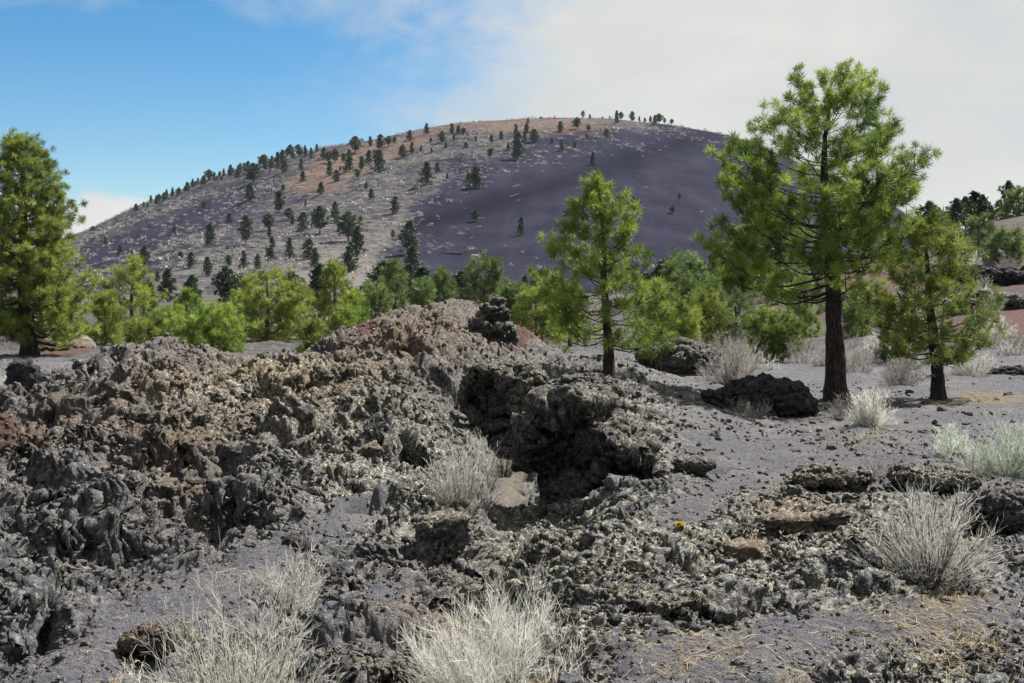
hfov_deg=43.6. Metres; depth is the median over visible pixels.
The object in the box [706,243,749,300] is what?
pine tree
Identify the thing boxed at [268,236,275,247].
pine tree
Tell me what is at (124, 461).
lava rock
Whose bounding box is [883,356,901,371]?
dry bush
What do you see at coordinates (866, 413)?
rabbitbrush
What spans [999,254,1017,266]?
dry bush
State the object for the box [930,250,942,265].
dry bush
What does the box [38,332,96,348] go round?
cinder mound
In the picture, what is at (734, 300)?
pine tree
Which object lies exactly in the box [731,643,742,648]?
lava rock
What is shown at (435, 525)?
lava outcrop
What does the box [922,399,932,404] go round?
lava rock
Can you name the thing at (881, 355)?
dry bush
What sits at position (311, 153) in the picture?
pine tree
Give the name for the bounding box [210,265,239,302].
pine tree
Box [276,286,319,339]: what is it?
pine tree
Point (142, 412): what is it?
lava rock
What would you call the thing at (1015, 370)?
lava ledge
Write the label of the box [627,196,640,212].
pine tree
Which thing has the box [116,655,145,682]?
rabbitbrush
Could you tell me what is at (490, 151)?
pine tree
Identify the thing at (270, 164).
pine tree
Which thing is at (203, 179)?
pine tree
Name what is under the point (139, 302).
pine tree
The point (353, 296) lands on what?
pine tree
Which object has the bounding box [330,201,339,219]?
pine tree
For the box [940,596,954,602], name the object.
lava rock
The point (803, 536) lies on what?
lava rock
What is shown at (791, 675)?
grass tuft
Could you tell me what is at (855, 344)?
dry bush
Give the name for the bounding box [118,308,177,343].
pine tree
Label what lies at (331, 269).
pine tree
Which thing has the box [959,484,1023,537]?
lava outcrop
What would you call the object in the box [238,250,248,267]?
pine tree
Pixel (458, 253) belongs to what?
fallen log
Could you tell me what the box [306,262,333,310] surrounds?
pine tree
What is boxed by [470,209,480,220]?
pine tree
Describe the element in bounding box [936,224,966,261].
pine tree
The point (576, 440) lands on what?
lava block
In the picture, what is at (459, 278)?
pine tree
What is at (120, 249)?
pine tree
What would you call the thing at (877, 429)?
grass tuft
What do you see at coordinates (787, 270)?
pine tree
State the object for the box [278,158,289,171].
pine tree
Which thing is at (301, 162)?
pine tree
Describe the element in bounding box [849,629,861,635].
lava rock
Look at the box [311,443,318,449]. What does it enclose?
lava rock
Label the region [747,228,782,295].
pine tree
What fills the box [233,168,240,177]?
pine tree
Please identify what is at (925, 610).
grass tuft
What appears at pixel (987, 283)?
dry bush
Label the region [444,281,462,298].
pine tree
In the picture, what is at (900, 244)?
pine tree
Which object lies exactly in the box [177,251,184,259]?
pine tree
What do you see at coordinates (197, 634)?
lava rock
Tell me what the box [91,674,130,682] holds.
grass tuft
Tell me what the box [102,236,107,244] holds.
pine tree
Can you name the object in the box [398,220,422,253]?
pine tree
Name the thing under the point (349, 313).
pine tree
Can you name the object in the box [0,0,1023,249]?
sky
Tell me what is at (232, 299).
pine tree
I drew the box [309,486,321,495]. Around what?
lava rock
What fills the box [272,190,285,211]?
pine tree
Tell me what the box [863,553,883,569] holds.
lava rock
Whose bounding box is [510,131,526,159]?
pine tree
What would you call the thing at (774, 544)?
lava rock
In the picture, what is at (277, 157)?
pine tree
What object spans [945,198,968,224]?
pine tree
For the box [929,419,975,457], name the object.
rabbitbrush
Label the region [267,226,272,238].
pine tree
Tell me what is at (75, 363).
lava rock
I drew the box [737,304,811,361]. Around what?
pine tree
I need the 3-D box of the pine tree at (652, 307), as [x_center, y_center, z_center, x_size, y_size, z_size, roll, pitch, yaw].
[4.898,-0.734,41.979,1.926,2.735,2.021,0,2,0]
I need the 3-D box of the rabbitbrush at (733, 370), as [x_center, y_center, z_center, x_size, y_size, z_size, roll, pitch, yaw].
[4.445,0.499,25.952,1.634,1.351,1.559,0,2,0]
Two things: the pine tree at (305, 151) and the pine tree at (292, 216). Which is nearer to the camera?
the pine tree at (292, 216)
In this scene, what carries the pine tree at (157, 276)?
on the cinder hill
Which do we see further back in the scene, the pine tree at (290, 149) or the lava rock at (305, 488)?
the pine tree at (290, 149)
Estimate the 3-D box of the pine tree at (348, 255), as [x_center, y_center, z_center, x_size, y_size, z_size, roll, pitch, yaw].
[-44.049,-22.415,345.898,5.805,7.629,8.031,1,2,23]
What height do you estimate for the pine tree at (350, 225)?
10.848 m
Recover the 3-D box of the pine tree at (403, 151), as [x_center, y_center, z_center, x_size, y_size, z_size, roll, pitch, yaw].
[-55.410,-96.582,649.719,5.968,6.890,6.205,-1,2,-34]
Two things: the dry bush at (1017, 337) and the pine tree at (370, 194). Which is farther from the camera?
the pine tree at (370, 194)
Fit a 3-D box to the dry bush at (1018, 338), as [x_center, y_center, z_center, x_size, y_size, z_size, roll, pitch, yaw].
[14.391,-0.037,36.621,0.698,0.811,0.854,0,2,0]
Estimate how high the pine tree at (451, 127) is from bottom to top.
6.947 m
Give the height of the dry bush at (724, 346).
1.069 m
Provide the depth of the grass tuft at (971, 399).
22.17 m
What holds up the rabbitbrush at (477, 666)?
on the ground
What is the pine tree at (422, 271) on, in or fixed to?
on the ground
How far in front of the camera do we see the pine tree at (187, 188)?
730.70 m
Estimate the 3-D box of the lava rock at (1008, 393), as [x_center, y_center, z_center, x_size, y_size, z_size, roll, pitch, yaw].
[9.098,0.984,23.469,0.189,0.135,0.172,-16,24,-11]
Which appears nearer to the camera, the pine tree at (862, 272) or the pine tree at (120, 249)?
the pine tree at (862, 272)
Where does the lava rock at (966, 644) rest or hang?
on the ground
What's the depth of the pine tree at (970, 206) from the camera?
127.34 m
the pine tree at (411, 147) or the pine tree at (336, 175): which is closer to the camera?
the pine tree at (336, 175)
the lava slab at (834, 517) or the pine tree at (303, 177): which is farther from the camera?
the pine tree at (303, 177)
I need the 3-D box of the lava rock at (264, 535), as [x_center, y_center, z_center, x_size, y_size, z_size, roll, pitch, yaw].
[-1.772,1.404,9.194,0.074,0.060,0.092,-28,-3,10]
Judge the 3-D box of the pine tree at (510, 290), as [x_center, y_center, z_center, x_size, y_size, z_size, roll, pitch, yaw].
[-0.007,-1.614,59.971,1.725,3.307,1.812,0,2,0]
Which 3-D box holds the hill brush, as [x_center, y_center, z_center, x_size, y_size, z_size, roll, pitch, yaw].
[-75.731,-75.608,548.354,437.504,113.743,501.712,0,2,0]
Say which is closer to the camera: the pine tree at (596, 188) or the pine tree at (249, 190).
the pine tree at (596, 188)
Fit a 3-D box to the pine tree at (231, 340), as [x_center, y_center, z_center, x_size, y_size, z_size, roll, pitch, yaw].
[-10.209,-0.366,44.057,2.858,2.783,3.341,1,2,21]
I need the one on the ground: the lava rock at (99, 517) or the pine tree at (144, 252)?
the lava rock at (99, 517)
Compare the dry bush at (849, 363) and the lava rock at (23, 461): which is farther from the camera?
the dry bush at (849, 363)
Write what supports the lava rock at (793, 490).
on the ground
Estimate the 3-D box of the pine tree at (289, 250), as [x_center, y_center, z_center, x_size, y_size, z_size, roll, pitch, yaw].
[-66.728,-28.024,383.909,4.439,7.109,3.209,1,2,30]
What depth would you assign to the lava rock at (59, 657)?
6.25 m
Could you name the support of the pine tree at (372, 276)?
on the ground
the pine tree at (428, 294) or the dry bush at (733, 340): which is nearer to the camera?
the dry bush at (733, 340)
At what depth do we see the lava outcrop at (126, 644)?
6.60 m
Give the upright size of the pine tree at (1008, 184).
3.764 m
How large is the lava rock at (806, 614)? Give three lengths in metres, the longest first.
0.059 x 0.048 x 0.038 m
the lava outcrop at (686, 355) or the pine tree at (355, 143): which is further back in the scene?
the pine tree at (355, 143)
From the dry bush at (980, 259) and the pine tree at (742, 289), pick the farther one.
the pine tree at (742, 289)
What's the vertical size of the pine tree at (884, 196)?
6.271 m
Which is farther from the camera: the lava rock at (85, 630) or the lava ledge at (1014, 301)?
the lava ledge at (1014, 301)
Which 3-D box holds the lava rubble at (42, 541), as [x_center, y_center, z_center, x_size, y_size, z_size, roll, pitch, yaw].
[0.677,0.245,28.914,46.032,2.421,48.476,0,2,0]
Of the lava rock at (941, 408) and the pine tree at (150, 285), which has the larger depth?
the pine tree at (150, 285)
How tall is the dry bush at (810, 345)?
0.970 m
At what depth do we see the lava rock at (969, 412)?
19.47 m
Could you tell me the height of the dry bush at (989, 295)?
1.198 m
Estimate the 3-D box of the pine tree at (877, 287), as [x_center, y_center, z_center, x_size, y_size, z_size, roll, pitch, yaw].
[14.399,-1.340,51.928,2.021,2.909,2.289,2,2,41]
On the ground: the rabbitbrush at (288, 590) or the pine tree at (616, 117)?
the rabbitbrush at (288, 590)
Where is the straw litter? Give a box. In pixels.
[22,399,1023,682]
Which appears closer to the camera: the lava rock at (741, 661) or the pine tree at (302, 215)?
the lava rock at (741, 661)
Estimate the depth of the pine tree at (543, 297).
57.84 m
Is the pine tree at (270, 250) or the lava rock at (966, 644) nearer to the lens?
the lava rock at (966, 644)
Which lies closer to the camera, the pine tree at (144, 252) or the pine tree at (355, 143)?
the pine tree at (144, 252)
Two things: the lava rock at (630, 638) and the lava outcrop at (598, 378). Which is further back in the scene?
the lava outcrop at (598, 378)
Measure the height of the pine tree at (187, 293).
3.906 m
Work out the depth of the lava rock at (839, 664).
6.16 m
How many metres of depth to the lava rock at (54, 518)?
9.55 m
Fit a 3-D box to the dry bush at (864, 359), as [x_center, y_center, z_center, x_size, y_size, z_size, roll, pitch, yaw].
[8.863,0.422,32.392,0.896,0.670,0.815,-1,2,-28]
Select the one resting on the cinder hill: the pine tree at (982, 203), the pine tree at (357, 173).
the pine tree at (357, 173)
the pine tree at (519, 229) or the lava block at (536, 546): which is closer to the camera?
the lava block at (536, 546)
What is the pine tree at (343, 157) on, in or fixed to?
on the cinder hill
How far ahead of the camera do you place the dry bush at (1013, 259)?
71.98 m
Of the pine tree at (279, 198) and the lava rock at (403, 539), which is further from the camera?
the pine tree at (279, 198)
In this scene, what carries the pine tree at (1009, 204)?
on the ground
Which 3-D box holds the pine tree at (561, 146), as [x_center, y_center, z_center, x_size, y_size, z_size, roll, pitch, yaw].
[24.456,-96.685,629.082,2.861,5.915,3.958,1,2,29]
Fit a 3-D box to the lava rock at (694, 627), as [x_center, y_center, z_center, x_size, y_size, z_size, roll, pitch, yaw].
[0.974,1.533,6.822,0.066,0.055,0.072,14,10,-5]
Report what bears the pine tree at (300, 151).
on the cinder hill
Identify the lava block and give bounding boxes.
[509,381,669,516]
[520,529,590,565]
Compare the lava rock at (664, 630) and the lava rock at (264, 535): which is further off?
the lava rock at (264, 535)
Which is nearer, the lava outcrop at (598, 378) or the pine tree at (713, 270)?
the lava outcrop at (598, 378)
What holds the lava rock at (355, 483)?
on the ground
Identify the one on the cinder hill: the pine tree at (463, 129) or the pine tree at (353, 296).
the pine tree at (463, 129)
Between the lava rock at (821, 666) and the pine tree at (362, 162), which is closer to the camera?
the lava rock at (821, 666)
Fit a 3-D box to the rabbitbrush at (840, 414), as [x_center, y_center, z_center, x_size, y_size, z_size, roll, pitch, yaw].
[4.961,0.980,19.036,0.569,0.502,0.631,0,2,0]
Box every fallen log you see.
[39,345,68,351]
[441,245,461,254]
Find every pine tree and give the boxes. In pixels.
[0,124,102,355]
[74,288,128,345]
[87,254,174,339]
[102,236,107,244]
[116,245,123,254]
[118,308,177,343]
[137,246,151,265]
[137,302,192,344]
[144,281,157,312]
[154,271,160,281]
[156,268,179,301]
[161,192,166,200]
[161,292,257,352]
[172,284,204,333]
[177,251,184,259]
[179,275,205,307]
[182,182,190,190]
[185,252,195,267]
[201,176,207,185]
[202,256,213,275]
[203,169,213,178]
[203,222,216,244]
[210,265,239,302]
[212,172,216,180]
[212,269,246,289]
[214,287,264,336]
[224,254,232,265]
[226,213,232,221]
[227,165,232,176]
[230,262,311,341]
[230,276,245,290]
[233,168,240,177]
[236,214,253,244]
[237,163,242,171]
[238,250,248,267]
[241,163,263,183]
[242,182,259,200]
[253,253,261,269]
[256,154,269,163]
[261,213,276,227]
[262,159,268,169]
[266,159,274,167]
[266,247,277,259]
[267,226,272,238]
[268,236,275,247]
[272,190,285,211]
[273,152,280,167]
[276,272,305,296]
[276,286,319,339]
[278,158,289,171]
[279,149,287,161]
[283,237,296,258]
[284,208,294,219]
[285,144,295,155]
[289,214,295,224]
[291,316,328,353]
[294,144,302,155]
[294,211,310,230]
[295,148,303,155]
[298,158,303,169]
[298,171,306,180]
[299,238,314,258]
[302,147,307,155]
[306,205,330,233]
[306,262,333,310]
[307,247,320,266]
[309,147,313,158]
[310,256,366,335]
[316,181,325,193]
[318,147,326,158]
[323,151,331,160]
[324,300,372,332]
[325,161,332,175]
[326,287,371,335]
[329,148,340,160]
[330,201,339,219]
[331,169,342,181]
[331,211,363,241]
[340,153,346,161]
[340,245,359,271]
[342,148,356,170]
[346,136,363,152]
[348,226,368,255]
[354,169,360,178]
[357,155,365,169]
[358,274,399,319]
[358,282,375,307]
[365,150,372,164]
[365,260,398,301]
[367,188,374,198]
[368,136,372,145]
[368,149,387,171]
[375,134,385,147]
[377,257,409,310]
[385,136,392,145]
[389,196,399,213]
[397,145,408,156]
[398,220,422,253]
[400,245,423,269]
[401,264,416,292]
[401,275,437,307]
[405,266,441,306]
[406,130,414,140]
[409,141,414,152]
[415,162,436,183]
[423,123,429,133]
[423,265,459,302]
[434,162,441,172]
[438,131,445,141]
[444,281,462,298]
[449,123,454,134]
[451,270,477,299]
[455,125,461,134]
[460,127,465,135]
[462,250,516,305]
[465,166,486,188]
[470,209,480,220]
[486,148,494,156]
[498,131,503,138]
[499,274,522,324]
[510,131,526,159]
[511,277,569,345]
[512,124,518,135]
[516,217,524,234]
[519,275,530,304]
[522,123,530,133]
[522,131,526,141]
[524,166,688,378]
[529,129,540,141]
[529,269,548,286]
[534,269,575,339]
[551,279,591,345]
[556,121,564,131]
[558,139,563,149]
[570,117,581,126]
[589,152,595,164]
[603,129,609,136]
[614,110,619,123]
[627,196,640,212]
[627,277,664,334]
[629,111,635,120]
[633,279,687,344]
[640,257,684,287]
[651,115,657,124]
[653,245,722,315]
[654,299,705,341]
[656,113,663,121]
[669,205,675,213]
[684,286,739,346]
[688,57,944,401]
[690,258,712,291]
[693,278,738,335]
[700,239,738,298]
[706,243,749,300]
[709,286,763,347]
[717,224,772,302]
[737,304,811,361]
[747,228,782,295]
[766,253,815,301]
[780,275,825,337]
[842,294,886,337]
[843,274,886,323]
[846,205,1008,400]
[846,238,872,275]
[876,225,894,265]
[893,236,907,257]
[914,200,948,235]
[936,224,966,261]
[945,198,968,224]
[949,211,997,265]
[957,196,977,228]
[962,190,996,226]
[972,194,990,217]
[983,224,1023,265]
[987,204,997,221]
[992,200,1003,219]
[996,180,1015,213]
[996,184,1023,219]
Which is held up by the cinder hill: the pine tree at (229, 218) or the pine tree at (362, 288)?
the pine tree at (229, 218)
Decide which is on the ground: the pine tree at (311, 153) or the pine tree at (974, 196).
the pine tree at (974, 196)
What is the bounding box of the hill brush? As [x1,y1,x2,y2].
[40,116,731,291]
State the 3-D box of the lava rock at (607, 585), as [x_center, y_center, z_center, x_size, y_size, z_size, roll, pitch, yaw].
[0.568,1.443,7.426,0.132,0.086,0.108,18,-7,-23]
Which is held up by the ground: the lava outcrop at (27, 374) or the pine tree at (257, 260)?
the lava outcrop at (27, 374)
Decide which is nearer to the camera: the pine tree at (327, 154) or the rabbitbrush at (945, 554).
the rabbitbrush at (945, 554)
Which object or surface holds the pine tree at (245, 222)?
on the cinder hill
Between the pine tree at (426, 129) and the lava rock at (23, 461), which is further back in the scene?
the pine tree at (426, 129)
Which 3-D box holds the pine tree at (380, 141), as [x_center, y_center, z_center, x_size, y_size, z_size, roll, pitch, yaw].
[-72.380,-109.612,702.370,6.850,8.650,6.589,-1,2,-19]
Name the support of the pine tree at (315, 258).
on the cinder hill
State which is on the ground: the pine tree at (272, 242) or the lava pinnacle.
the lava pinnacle
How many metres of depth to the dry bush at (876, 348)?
33.19 m
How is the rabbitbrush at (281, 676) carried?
on the ground
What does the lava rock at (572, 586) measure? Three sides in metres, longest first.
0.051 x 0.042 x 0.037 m
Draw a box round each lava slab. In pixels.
[719,537,766,563]
[761,512,812,533]
[810,507,851,528]
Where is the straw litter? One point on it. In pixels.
(906, 615)
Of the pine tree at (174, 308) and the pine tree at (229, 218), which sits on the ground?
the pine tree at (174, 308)
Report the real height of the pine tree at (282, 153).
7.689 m
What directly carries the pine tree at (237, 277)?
on the ground
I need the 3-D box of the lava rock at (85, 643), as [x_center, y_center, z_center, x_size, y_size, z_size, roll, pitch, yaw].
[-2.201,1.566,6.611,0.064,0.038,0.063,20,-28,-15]
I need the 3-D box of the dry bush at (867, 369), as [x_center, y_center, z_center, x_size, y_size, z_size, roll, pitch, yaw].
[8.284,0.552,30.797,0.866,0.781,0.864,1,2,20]
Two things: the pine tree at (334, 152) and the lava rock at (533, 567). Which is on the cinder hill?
the pine tree at (334, 152)
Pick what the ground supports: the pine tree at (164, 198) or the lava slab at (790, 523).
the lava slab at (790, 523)
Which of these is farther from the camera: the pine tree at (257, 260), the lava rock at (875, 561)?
the pine tree at (257, 260)
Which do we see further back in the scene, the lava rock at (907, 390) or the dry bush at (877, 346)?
the dry bush at (877, 346)
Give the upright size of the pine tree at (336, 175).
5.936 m
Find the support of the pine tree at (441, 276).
on the ground
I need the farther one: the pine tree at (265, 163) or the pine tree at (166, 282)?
the pine tree at (265, 163)
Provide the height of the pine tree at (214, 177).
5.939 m
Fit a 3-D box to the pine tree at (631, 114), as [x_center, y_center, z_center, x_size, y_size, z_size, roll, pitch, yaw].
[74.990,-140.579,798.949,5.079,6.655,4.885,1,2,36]
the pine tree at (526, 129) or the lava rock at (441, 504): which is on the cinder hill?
the pine tree at (526, 129)
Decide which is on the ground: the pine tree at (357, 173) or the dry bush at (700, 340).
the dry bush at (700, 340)
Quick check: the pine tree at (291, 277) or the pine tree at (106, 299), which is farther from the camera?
the pine tree at (291, 277)
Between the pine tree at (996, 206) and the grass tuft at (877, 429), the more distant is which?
the pine tree at (996, 206)
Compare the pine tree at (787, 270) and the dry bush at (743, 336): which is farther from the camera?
the pine tree at (787, 270)
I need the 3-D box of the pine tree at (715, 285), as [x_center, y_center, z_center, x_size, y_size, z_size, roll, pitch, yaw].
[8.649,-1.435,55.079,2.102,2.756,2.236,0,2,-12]
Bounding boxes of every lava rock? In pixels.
[2,390,11,398]
[16,457,27,466]
[42,514,62,533]
[54,652,67,662]
[71,359,85,369]
[80,640,91,647]
[81,627,94,635]
[96,513,105,521]
[109,455,132,470]
[122,470,140,487]
[124,402,154,426]
[185,477,200,486]
[190,629,203,642]
[220,443,237,459]
[260,533,268,540]
[281,532,310,552]
[291,503,305,517]
[295,404,315,421]
[296,485,309,493]
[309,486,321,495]
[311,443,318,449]
[352,478,360,491]
[362,443,383,457]
[401,536,413,543]
[435,499,445,506]
[528,564,547,575]
[557,608,580,626]
[562,578,569,584]
[567,598,573,602]
[568,583,575,589]
[571,524,584,530]
[602,583,613,589]
[605,658,612,663]
[607,614,621,626]
[610,649,621,659]
[626,636,634,641]
[657,627,668,634]
[689,623,700,631]
[697,542,716,553]
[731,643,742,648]
[734,656,747,667]
[765,607,776,613]
[770,541,783,551]
[783,485,805,496]
[790,553,800,560]
[798,533,813,540]
[803,612,812,617]
[817,664,826,670]
[829,444,836,449]
[833,660,845,669]
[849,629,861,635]
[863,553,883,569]
[905,388,913,392]
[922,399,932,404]
[937,406,946,410]
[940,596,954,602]
[963,642,972,648]
[964,410,972,415]
[1003,391,1013,395]
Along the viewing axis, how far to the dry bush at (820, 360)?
33.33 m
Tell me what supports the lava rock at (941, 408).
on the ground
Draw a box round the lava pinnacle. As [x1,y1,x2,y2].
[467,295,519,345]
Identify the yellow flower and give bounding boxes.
[675,521,683,525]
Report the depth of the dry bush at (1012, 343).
34.54 m
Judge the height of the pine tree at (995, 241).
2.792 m
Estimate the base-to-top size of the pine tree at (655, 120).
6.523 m
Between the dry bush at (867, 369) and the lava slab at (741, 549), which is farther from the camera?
the dry bush at (867, 369)
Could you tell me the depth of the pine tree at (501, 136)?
659.12 m
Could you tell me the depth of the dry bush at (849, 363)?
31.50 m
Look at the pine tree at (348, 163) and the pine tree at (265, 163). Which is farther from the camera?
the pine tree at (265, 163)
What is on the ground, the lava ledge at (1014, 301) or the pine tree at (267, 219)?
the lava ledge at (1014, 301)
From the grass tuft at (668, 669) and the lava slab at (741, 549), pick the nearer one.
the grass tuft at (668, 669)
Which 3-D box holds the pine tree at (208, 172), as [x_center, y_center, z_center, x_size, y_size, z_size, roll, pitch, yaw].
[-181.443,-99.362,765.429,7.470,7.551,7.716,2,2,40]
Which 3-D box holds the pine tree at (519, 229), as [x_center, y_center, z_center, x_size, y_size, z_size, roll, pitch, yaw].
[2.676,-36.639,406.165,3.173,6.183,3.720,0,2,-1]
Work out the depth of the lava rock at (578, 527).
9.31 m
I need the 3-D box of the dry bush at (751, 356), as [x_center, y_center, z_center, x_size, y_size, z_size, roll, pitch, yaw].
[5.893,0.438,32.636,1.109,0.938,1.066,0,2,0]
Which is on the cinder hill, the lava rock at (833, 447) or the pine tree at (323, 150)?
the pine tree at (323, 150)
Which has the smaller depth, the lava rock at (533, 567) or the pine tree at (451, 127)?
the lava rock at (533, 567)
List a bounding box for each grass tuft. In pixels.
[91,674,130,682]
[522,673,558,682]
[636,659,712,676]
[681,591,721,605]
[772,671,817,682]
[864,425,894,430]
[908,605,950,620]
[930,583,960,597]
[951,392,1002,403]
[951,589,1006,598]
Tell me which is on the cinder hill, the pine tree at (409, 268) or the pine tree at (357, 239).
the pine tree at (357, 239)
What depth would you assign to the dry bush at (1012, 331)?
39.83 m
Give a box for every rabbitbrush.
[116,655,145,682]
[128,535,349,682]
[243,531,332,611]
[391,542,619,682]
[418,423,506,517]
[494,454,512,477]
[694,333,769,383]
[723,396,775,418]
[827,391,858,419]
[843,386,902,427]
[849,471,1008,592]
[855,429,873,441]
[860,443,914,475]
[876,358,921,385]
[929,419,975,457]
[947,347,995,376]
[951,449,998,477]
[952,405,1023,478]
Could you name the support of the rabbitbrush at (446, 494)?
on the ground
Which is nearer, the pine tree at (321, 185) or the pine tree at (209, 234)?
the pine tree at (209, 234)
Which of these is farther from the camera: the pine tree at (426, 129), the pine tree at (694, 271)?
the pine tree at (426, 129)
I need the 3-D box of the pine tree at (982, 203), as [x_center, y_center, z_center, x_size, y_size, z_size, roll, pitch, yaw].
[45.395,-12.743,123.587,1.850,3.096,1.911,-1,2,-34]
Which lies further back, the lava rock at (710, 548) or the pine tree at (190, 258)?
the pine tree at (190, 258)
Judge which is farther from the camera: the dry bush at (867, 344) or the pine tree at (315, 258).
the pine tree at (315, 258)
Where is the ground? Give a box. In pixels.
[0,214,1023,682]
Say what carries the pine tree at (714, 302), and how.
on the ground
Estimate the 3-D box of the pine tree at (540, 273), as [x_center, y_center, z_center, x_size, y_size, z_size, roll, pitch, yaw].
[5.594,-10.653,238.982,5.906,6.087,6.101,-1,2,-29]
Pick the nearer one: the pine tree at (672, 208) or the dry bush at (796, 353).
the dry bush at (796, 353)
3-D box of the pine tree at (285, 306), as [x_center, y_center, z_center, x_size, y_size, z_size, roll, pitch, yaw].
[-10.519,-1.237,55.993,3.905,4.510,3.777,0,2,0]
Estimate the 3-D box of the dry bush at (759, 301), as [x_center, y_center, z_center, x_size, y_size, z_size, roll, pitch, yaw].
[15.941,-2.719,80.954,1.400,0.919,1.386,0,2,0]
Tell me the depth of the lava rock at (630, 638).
6.44 m
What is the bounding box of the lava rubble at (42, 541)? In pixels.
[0,299,1023,682]
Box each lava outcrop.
[4,358,44,392]
[116,619,191,658]
[415,508,470,543]
[457,358,552,457]
[549,372,625,397]
[603,583,685,622]
[634,337,721,375]
[673,455,716,477]
[700,372,819,417]
[785,462,875,494]
[886,462,982,494]
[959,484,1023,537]
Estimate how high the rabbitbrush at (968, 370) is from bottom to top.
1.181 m
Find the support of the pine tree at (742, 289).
on the ground
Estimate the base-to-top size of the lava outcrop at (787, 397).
1.131 m
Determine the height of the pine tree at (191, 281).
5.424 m
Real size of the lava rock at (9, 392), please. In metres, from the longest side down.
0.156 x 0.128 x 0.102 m
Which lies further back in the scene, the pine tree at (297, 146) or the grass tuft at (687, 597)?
the pine tree at (297, 146)
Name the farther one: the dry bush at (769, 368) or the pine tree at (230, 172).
the pine tree at (230, 172)
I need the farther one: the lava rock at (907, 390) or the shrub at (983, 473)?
the lava rock at (907, 390)
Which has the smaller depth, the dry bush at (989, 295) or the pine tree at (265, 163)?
the dry bush at (989, 295)
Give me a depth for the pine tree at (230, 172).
745.84 m
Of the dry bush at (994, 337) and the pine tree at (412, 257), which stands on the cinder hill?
the pine tree at (412, 257)
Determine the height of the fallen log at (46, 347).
0.257 m
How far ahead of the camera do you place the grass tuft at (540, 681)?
6.04 m
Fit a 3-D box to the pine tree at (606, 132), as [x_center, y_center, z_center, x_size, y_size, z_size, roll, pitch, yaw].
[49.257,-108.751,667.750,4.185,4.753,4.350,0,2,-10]
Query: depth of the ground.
9.76 m
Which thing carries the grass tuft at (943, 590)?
on the ground
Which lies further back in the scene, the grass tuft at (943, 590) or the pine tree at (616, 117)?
the pine tree at (616, 117)
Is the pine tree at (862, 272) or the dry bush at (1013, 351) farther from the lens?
the pine tree at (862, 272)
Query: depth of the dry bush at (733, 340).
40.69 m
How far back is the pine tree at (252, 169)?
648.22 m
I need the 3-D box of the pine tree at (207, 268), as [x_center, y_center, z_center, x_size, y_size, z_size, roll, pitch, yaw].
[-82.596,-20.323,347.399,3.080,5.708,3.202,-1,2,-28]
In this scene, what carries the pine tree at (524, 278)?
on the ground
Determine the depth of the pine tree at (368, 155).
633.30 m
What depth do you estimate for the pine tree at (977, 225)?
77.23 m
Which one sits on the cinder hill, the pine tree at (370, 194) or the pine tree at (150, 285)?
the pine tree at (370, 194)
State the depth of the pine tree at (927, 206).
123.29 m
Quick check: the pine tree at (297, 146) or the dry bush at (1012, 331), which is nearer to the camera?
the dry bush at (1012, 331)
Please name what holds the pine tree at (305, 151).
on the cinder hill
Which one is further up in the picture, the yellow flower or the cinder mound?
the cinder mound
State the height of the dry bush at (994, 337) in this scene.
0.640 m
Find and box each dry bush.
[694,332,722,347]
[709,329,739,356]
[718,329,746,352]
[729,342,764,369]
[733,322,758,349]
[740,338,770,363]
[752,295,770,303]
[753,349,779,369]
[785,337,824,364]
[795,333,820,350]
[811,347,847,364]
[814,346,850,364]
[816,327,862,351]
[846,349,874,372]
[846,356,858,368]
[848,346,879,365]
[850,335,885,363]
[863,326,888,352]
[864,336,890,356]
[866,317,956,364]
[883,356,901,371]
[887,340,930,369]
[900,353,927,369]
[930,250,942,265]
[958,249,989,266]
[972,275,992,288]
[973,249,1001,267]
[973,329,1002,349]
[980,293,1007,313]
[980,331,1001,344]
[982,313,1009,333]
[988,314,1019,336]
[989,325,1004,344]
[995,328,1023,352]
[996,251,1020,266]
[998,335,1023,353]
[998,338,1023,355]
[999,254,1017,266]
[1003,329,1023,345]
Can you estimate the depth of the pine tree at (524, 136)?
654.62 m
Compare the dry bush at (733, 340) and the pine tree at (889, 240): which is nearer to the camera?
the dry bush at (733, 340)
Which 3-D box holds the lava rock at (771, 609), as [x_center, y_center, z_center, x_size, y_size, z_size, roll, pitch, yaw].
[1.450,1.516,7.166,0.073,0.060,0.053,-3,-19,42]
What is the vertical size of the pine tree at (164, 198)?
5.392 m
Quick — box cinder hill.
[0,118,935,293]
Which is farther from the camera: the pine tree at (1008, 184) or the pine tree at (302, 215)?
the pine tree at (302, 215)
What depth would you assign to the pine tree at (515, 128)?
670.10 m
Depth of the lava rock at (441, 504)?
10.95 m
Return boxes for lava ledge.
[913,264,1023,290]
[942,288,1023,314]
[983,364,1023,375]
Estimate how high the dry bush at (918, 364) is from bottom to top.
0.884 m
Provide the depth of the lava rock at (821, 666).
6.15 m
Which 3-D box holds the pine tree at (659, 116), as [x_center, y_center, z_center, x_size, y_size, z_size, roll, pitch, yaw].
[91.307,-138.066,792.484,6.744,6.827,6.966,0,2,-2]
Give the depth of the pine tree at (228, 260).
375.75 m
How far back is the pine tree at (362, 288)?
149.77 m
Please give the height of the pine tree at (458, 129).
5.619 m
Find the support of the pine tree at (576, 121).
on the cinder hill
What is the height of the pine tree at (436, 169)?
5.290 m
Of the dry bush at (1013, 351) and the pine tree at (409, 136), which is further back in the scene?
the pine tree at (409, 136)

